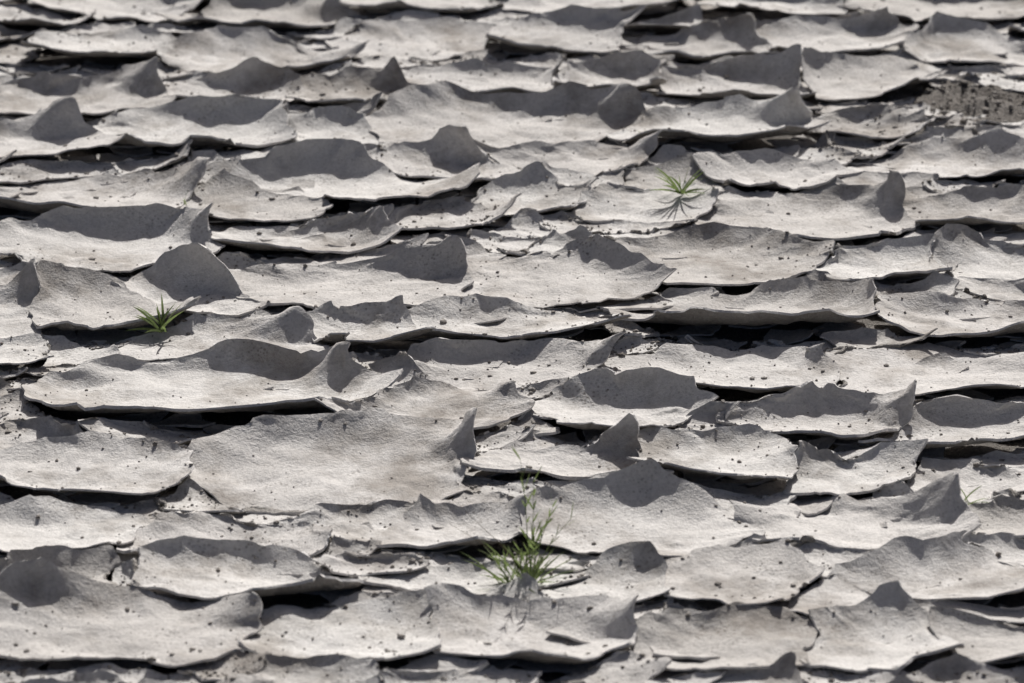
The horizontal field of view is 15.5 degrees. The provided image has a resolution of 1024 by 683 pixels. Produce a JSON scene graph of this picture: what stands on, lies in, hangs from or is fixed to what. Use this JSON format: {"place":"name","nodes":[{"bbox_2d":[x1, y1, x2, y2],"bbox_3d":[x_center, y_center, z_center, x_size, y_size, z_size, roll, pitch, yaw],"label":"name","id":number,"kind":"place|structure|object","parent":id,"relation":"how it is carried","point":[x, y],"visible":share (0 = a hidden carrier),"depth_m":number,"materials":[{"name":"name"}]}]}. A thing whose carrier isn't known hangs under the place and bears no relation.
{"place":"outdoors","nodes":[
{"label":"outdoors","id":0,"kind":"place"},
{"bbox_2d":[0,0,1023,682],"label":"ground","id":1,"kind":"structure","parent":0,"point":[50,58],"depth_m":3.71,"materials":[{"name":"soil"}]},
{"bbox_2d":[0,0,1023,682],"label":"cracked mud plates","id":2,"kind":"object","parent":1,"relation":"on","point":[402,460],"visible":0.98,"depth_m":3.63,"materials":[{"name":"grey soil"}]},
{"bbox_2d":[126,293,182,332],"bbox_3d":[-0.345,-0.025,3.642,0.051,0.029,0.070,12,25,27],"label":"grass sprout","id":3,"kind":"object","parent":2,"relation":"on","point":[161,328],"depth_m":3.64,"materials":[{"name":"green plant"}]},
{"bbox_2d":[434,447,574,593],"bbox_3d":[0.006,0.146,3.133,0.110,0.133,0.096,-19,29,-39],"label":"weed plant","id":4,"kind":"object","parent":2,"relation":"on","point":[536,566],"visible":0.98,"depth_m":3.14,"materials":[{"name":"green plant"}]},
{"bbox_2d":[0,0,1023,682],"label":"soil crumbs","id":5,"kind":"object","parent":2,"relation":"on","point":[622,354],"visible":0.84,"depth_m":3.62,"materials":[{"name":"grey soil"}]},
{"bbox_2d":[653,166,704,194],"bbox_3d":[0.179,-0.173,4.005,0.065,0.032,0.068,15,27,33],"label":"grass sprout","id":6,"kind":"object","parent":2,"relation":"on","point":[682,191],"depth_m":4.00,"materials":[{"name":"green plant"}]},
{"bbox_2d":[961,486,988,504],"bbox_3d":[0.395,0.133,3.266,0.036,0.016,0.041,-6,23,-16],"label":"grass sprout","id":7,"kind":"object","parent":2,"relation":"on","point":[970,494],"depth_m":3.27,"materials":[{"name":"plant"}]}
]}

